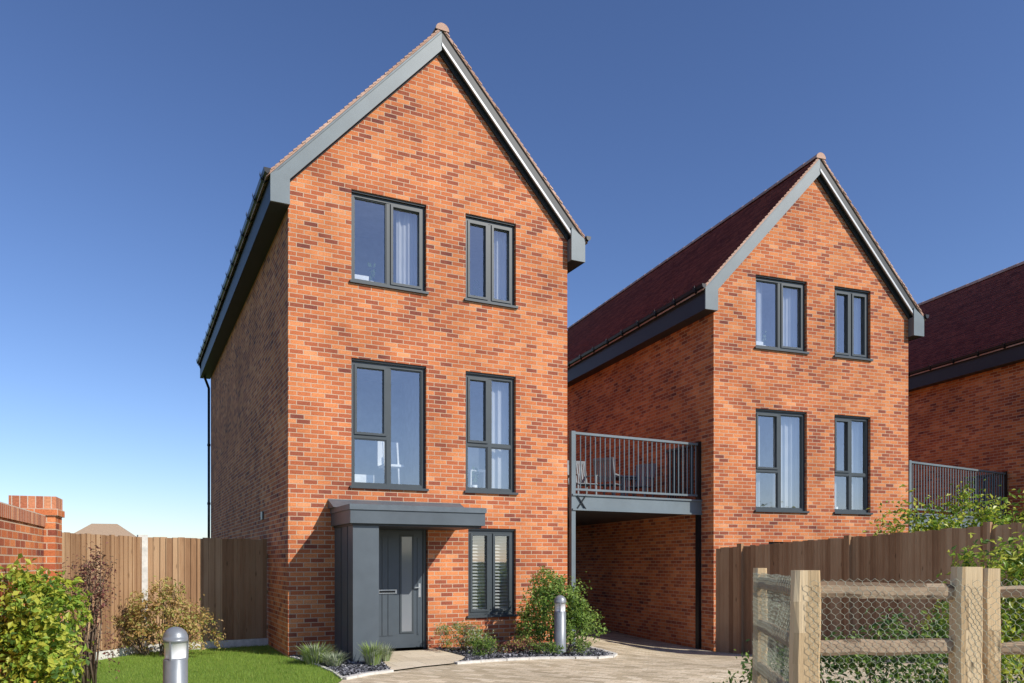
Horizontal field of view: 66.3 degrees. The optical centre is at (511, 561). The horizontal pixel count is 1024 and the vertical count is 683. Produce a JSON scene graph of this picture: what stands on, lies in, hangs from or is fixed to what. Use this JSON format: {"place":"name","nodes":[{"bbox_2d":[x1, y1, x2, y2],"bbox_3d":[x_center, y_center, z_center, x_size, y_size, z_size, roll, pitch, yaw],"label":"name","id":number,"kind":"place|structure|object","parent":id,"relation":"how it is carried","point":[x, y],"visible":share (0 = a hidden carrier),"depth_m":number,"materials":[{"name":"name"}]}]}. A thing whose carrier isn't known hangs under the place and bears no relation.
{"place":"outdoors","nodes":[
{"label":"outdoors","id":0,"kind":"place"},
{"bbox_2d":[75,524,135,536],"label":"distant house","id":1,"kind":"structure","parent":0,"point":[109,529],"depth_m":148.56,"materials":[{"name":"brown brick"}]},
{"bbox_2d":[62,644,341,682],"bbox_3d":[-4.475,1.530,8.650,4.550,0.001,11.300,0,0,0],"label":"lawn","id":2,"kind":"structure","parent":0,"point":[232,669],"depth_m":11.01,"materials":[{"name":"green plant"}]},
{"bbox_2d":[0,553,93,682],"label":"shrub","id":3,"kind":"object","parent":2,"relation":"on","point":[43,657],"visible":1,"depth_m":6.65,"materials":[{"name":"green plant"}]},
{"bbox_2d":[62,537,123,682],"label":"shrub","id":4,"kind":"object","parent":2,"relation":"on","point":[90,670],"visible":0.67,"depth_m":9.58,"materials":[{"name":"red plant"}]},
{"bbox_2d":[111,576,227,656],"bbox_3d":[-5.671,0.891,12.735,2.066,1.334,0.889,0,0,0],"label":"shrub","id":5,"kind":"object","parent":2,"relation":"on","point":[140,632],"visible":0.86,"depth_m":12.63,"materials":[{"name":"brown plant"}]},
{"bbox_2d":[162,627,188,682],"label":"bollard light","id":6,"kind":"object","parent":2,"relation":"on","point":[175,640],"visible":1,"depth_m":6.72,"materials":[{"name":"paint"}]},
{"bbox_2d":[0,0,1023,538],"label":"sky","id":7,"kind":"structure","parent":0,"point":[137,137],"materials":[{"name":"blue"}]},
{"bbox_2d":[237,627,1023,682],"bbox_3d":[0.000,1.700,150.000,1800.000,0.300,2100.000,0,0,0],"label":"ground","id":8,"kind":"structure","parent":0,"point":[437,665],"depth_m":11.80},
{"bbox_2d":[0,508,64,682],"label":"wall and pier","id":9,"kind":"structure","parent":8,"relation":"on","point":[43,545],"depth_m":8.10,"materials":[{"name":"red brick"}]},
{"bbox_2d":[0,495,62,526],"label":"coping","id":10,"kind":"object","parent":9,"relation":"on","point":[13,509],"visible":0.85,"depth_m":8.52,"materials":[{"name":"brick"}]},
{"bbox_2d":[62,532,141,660],"bbox_3d":[-6.482,0.567,12.201,0.086,2.016,2.269,0,0,14],"label":"wooden fence","id":11,"kind":"object","parent":8,"relation":"on","point":[126,551],"visible":0.46,"depth_m":12.50,"materials":[{"name":"wood"}]},
{"bbox_2d":[137,535,267,651],"bbox_3d":[-5.368,0.700,13.791,2.225,2.300,0.170,0,0,-33],"label":"wooden fence","id":12,"kind":"object","parent":8,"relation":"on","point":[227,578],"visible":0.66,"depth_m":13.90,"materials":[{"name":"wood"}]},
{"bbox_2d":[291,656,341,680],"bbox_3d":[-2.813,1.545,11.372,0.134,0.070,2.625,0,0,-29],"label":"kerb edging","id":13,"kind":"object","parent":8,"relation":"on","point":[320,665],"visible":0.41,"depth_m":11.18,"materials":[{"name":"concrete"}]},
{"bbox_2d":[288,654,385,675],"bbox_3d":[-2.407,1.526,11.688,1.142,0.001,2.778,0,0,-30],"label":"slate bed","id":14,"kind":"object","parent":8,"relation":"on","point":[354,668],"visible":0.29,"depth_m":11.19,"materials":[{"name":"grey gravel"}]},
{"bbox_2d":[293,641,335,664],"bbox_3d":[-2.972,1.365,11.761,0.813,0.329,0.838,0,0,0],"label":"lavender plant","id":15,"kind":"object","parent":14,"relation":"on","point":[311,654],"visible":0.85,"depth_m":11.61,"materials":[{"name":"green plant"}]},
{"bbox_2d":[317,650,347,666],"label":"lavender plant","id":16,"kind":"object","parent":14,"relation":"on","point":[331,660],"visible":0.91,"depth_m":11.36,"materials":[{"name":"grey plant"}]},
{"bbox_2d":[358,640,385,665],"bbox_3d":[-2.051,1.343,11.540,0.547,0.374,0.561,0,0,0],"label":"lavender plant","id":17,"kind":"object","parent":14,"relation":"on","point":[373,654],"visible":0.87,"depth_m":11.45,"materials":[{"name":"green plant"}]},
{"bbox_2d":[340,669,393,679],"bbox_3d":[-1.966,1.542,10.586,0.169,0.075,0.906,0,0,35],"label":"kerb edging","id":18,"kind":"object","parent":8,"relation":"on","point":[357,675],"visible":0.66,"depth_m":10.56,"materials":[{"name":"concrete"}]},
{"bbox_2d":[211,55,566,656],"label":"walls","id":19,"kind":"structure","parent":8,"relation":"on","point":[311,321],"depth_m":13.77,"materials":[{"name":"red brick"}]},
{"bbox_2d":[200,30,584,378],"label":"bargeboards and eaves","id":20,"kind":"object","parent":19,"relation":"attached to","point":[273,205],"visible":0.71,"depth_m":13.90,"materials":[{"name":"grey plastic"}]},
{"bbox_2d":[198,23,587,365],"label":"roof","id":21,"kind":"structure","parent":20,"relation":"attached to","point":[443,27],"depth_m":13.73,"materials":[{"name":"ceramic"}]},
{"bbox_2d":[196,167,590,537],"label":"gutters","id":22,"kind":"object","parent":19,"relation":"attached to","point":[265,171],"visible":0.5,"depth_m":17.39,"materials":[{"name":"black plastic"}]},
{"bbox_2d":[379,529,428,650],"bbox_3d":[-1.930,0.487,13.442,1.060,2.165,0.240,0,0,-26],"label":"front door","id":23,"kind":"structure","parent":19,"relation":"attached to","point":[402,589],"depth_m":13.54,"materials":[{"name":"paint"}]},
{"bbox_2d":[353,199,511,608],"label":"rooms","id":24,"kind":"object","parent":19,"relation":"attached to","point":[370,248],"visible":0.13,"depth_m":15.45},
{"bbox_2d":[355,209,508,608],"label":"curtains and contents","id":25,"kind":"object","parent":24,"relation":"attached to","point":[407,247],"visible":0.52,"depth_m":14.49,"materials":[{"name":"fabric"}]},
{"bbox_2d":[350,190,517,617],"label":"window frames","id":26,"kind":"structure","parent":19,"relation":"attached to","point":[490,610],"depth_m":14.05,"materials":[{"name":"grey plastic"}]},
{"bbox_2d":[328,499,486,661],"bbox_3d":[-1.690,0.410,12.829,2.350,2.880,1.268,0,0,-26],"label":"porch canopy","id":27,"kind":"object","parent":8,"relation":"on","point":[357,525],"visible":0.86,"depth_m":12.08,"materials":[{"name":"grey metal"}]},
{"bbox_2d":[383,649,464,669],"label":"footpath","id":28,"kind":"structure","parent":8,"relation":"on","point":[400,659],"depth_m":12.29,"materials":[{"name":"beige concrete"}]},
{"bbox_2d":[438,645,601,660],"bbox_3d":[0.234,1.567,13.367,3.187,0.082,2.235,0,0,-21],"label":"slate bed","id":29,"kind":"object","parent":8,"relation":"on","point":[472,655],"visible":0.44,"depth_m":13.01,"materials":[{"name":"grey gravel"}]},
{"bbox_2d":[288,643,612,676],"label":"slate chippings","id":30,"kind":"object","parent":29,"relation":"on","point":[342,671],"visible":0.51,"depth_m":12.60,"materials":[{"name":"grey gravel"}]},
{"bbox_2d":[381,644,395,660],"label":"lavender plant","id":31,"kind":"object","parent":30,"relation":"on","point":[386,656],"visible":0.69,"depth_m":11.93,"materials":[{"name":"green plant"}]},
{"bbox_2d":[431,619,498,650],"bbox_3d":[-0.795,1.271,13.302,1.155,0.571,0.724,0,0,0],"label":"shrub","id":32,"kind":"object","parent":29,"relation":"on","point":[465,632],"visible":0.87,"depth_m":13.26,"materials":[{"name":"green plant"}]},
{"bbox_2d":[469,635,497,655],"bbox_3d":[-0.486,1.369,12.800,0.527,0.374,0.556,0,0,0],"label":"shrub","id":33,"kind":"object","parent":29,"relation":"on","point":[480,643],"visible":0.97,"depth_m":12.73,"materials":[{"name":"green plant"}]},
{"bbox_2d":[492,636,542,653],"bbox_3d":[0.075,1.402,13.142,0.882,0.313,0.488,0,0,-17],"label":"shrub","id":34,"kind":"object","parent":29,"relation":"on","point":[523,646],"visible":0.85,"depth_m":13.10,"materials":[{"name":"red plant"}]},
{"bbox_2d":[524,638,591,654],"bbox_3d":[0.779,1.402,12.879,1.154,0.317,0.427,0,0,0],"label":"shrub","id":35,"kind":"object","parent":29,"relation":"on","point":[578,642],"visible":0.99,"depth_m":12.86,"materials":[{"name":"green plant"}]},
{"bbox_2d":[554,595,565,653],"bbox_3d":[0.810,1.058,13.200,0.260,0.985,0.260,0,0,0],"label":"bollard light","id":36,"kind":"object","parent":29,"relation":"on","point":[560,623],"visible":0.81,"depth_m":13.12,"materials":[{"name":"paint"}]},
{"bbox_2d":[512,565,609,649],"bbox_3d":[0.836,0.826,13.730,1.698,1.524,1.190,0,0,0],"label":"shrub","id":37,"kind":"object","parent":29,"relation":"on","point":[547,593],"visible":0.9,"depth_m":13.54,"materials":[{"name":"green plant"}]},
{"bbox_2d":[454,647,617,664],"bbox_3d":[0.833,1.583,12.930,1.482,0.157,3.895,0,0,35],"label":"kerb edging","id":38,"kind":"object","parent":8,"relation":"on","point":[614,654],"visible":0.48,"depth_m":12.35,"materials":[{"name":"concrete"}]},
{"bbox_2d":[567,178,907,650],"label":"walls","id":39,"kind":"structure","parent":8,"relation":"on","point":[712,382],"depth_m":17.15,"materials":[{"name":"red brick"}]},
{"bbox_2d":[567,431,701,648],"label":"balcony","id":40,"kind":"structure","parent":39,"relation":"attached to","point":[586,509],"depth_m":16.03,"materials":[{"name":"grey metal"}]},
{"bbox_2d":[567,460,596,496],"bbox_3d":[1.528,-1.744,17.253,0.490,1.011,0.600,0,0,-23],"label":"garden chair","id":41,"kind":"object","parent":40,"relation":"on","point":[582,474],"visible":0.61,"depth_m":17.42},
{"bbox_2d":[593,457,623,495],"bbox_3d":[2.120,-1.744,17.251,0.490,1.011,0.600,0,0,31],"label":"garden chair","id":42,"kind":"object","parent":40,"relation":"on","point":[603,470],"visible":0.78,"depth_m":17.06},
{"bbox_2d":[609,475,636,495],"bbox_3d":[2.600,-1.609,18.400,0.800,0.742,0.800,0,0,0],"label":"garden table","id":43,"kind":"object","parent":40,"relation":"on","point":[617,477],"visible":0.31,"depth_m":18.30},
{"bbox_2d":[625,463,655,496],"bbox_3d":[2.932,-1.744,17.847,0.490,1.011,0.600,0,0,34],"label":"garden chair","id":44,"kind":"object","parent":40,"relation":"on","point":[644,478],"visible":0.72,"depth_m":17.98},
{"bbox_2d":[567,159,923,387],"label":"bargeboards and eaves","id":45,"kind":"object","parent":39,"relation":"attached to","point":[695,307],"visible":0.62,"depth_m":17.24,"materials":[{"name":"grey plastic"}]},
{"bbox_2d":[567,152,925,367],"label":"roof","id":46,"kind":"structure","parent":45,"relation":"attached to","point":[706,256],"depth_m":19.18,"materials":[{"name":"ceramic"}]},
{"bbox_2d":[567,283,928,366],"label":"gutters","id":47,"kind":"object","parent":45,"relation":"attached to","point":[696,289],"visible":0.28,"depth_m":18.02,"materials":[{"name":"black plastic"}]},
{"bbox_2d":[759,282,863,509],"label":"rooms","id":48,"kind":"object","parent":39,"relation":"attached to","point":[769,327],"visible":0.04,"depth_m":18.52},
{"bbox_2d":[756,282,860,509],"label":"curtains and contents","id":49,"kind":"object","parent":48,"relation":"attached to","point":[789,462],"visible":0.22,"depth_m":17.07,"materials":[{"name":"fabric"}]},
{"bbox_2d":[754,275,872,514],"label":"window frames","id":50,"kind":"structure","parent":39,"relation":"attached to","point":[848,354],"depth_m":16.96,"materials":[{"name":"grey plastic"}]},
{"bbox_2d":[716,522,1023,663],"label":"wooden fence","id":51,"kind":"object","parent":8,"relation":"on","point":[922,556],"visible":0.52,"depth_m":13.71,"materials":[{"name":"wood"}]},
{"bbox_2d":[863,477,1023,535],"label":"hedge","id":52,"kind":"object","parent":8,"relation":"on","point":[932,523],"visible":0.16,"depth_m":14.58,"materials":[{"name":"green plant"}]},
{"bbox_2d":[908,361,1023,523],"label":"walls","id":53,"kind":"structure","parent":8,"relation":"on","point":[975,421],"depth_m":21.56,"materials":[{"name":"red brick"}]},
{"bbox_2d":[908,460,1006,532],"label":"balcony","id":54,"kind":"structure","parent":53,"relation":"attached to","point":[1002,483],"depth_m":19.22,"materials":[{"name":"grey metal"}]},
{"bbox_2d":[908,343,1023,391],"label":"bargeboards and eaves","id":55,"kind":"object","parent":53,"relation":"attached to","point":[1008,356],"depth_m":21.33,"materials":[{"name":"grey plastic"}]},
{"bbox_2d":[908,261,1023,376],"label":"roof","id":56,"kind":"structure","parent":55,"relation":"attached to","point":[985,312],"depth_m":22.86,"materials":[{"name":"ceramic"}]},
{"bbox_2d":[908,338,1023,376],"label":"gutters","id":57,"kind":"object","parent":55,"relation":"attached to","point":[975,353],"visible":0.13,"depth_m":21.19,"materials":[{"name":"black plastic"}]},
{"bbox_2d":[339,625,1023,682],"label":"driveway","id":58,"kind":"structure","parent":0,"point":[638,660],"depth_m":11.17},
{"bbox_2d":[713,605,1010,682],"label":"shrub","id":59,"kind":"object","parent":58,"relation":"on","point":[857,659],"visible":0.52,"depth_m":6.63,"materials":[{"name":"green plant"}]},
{"bbox_2d":[752,567,1023,682],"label":"post and rail fence","id":60,"kind":"object","parent":58,"relation":"on","point":[973,647],"visible":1,"depth_m":4.49,"materials":[{"name":"wood"}]},
{"bbox_2d":[906,524,1023,682],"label":"shrub","id":61,"kind":"object","parent":58,"relation":"on","point":[1012,570],"visible":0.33,"depth_m":6.93,"materials":[{"name":"green plant"}]}
]}

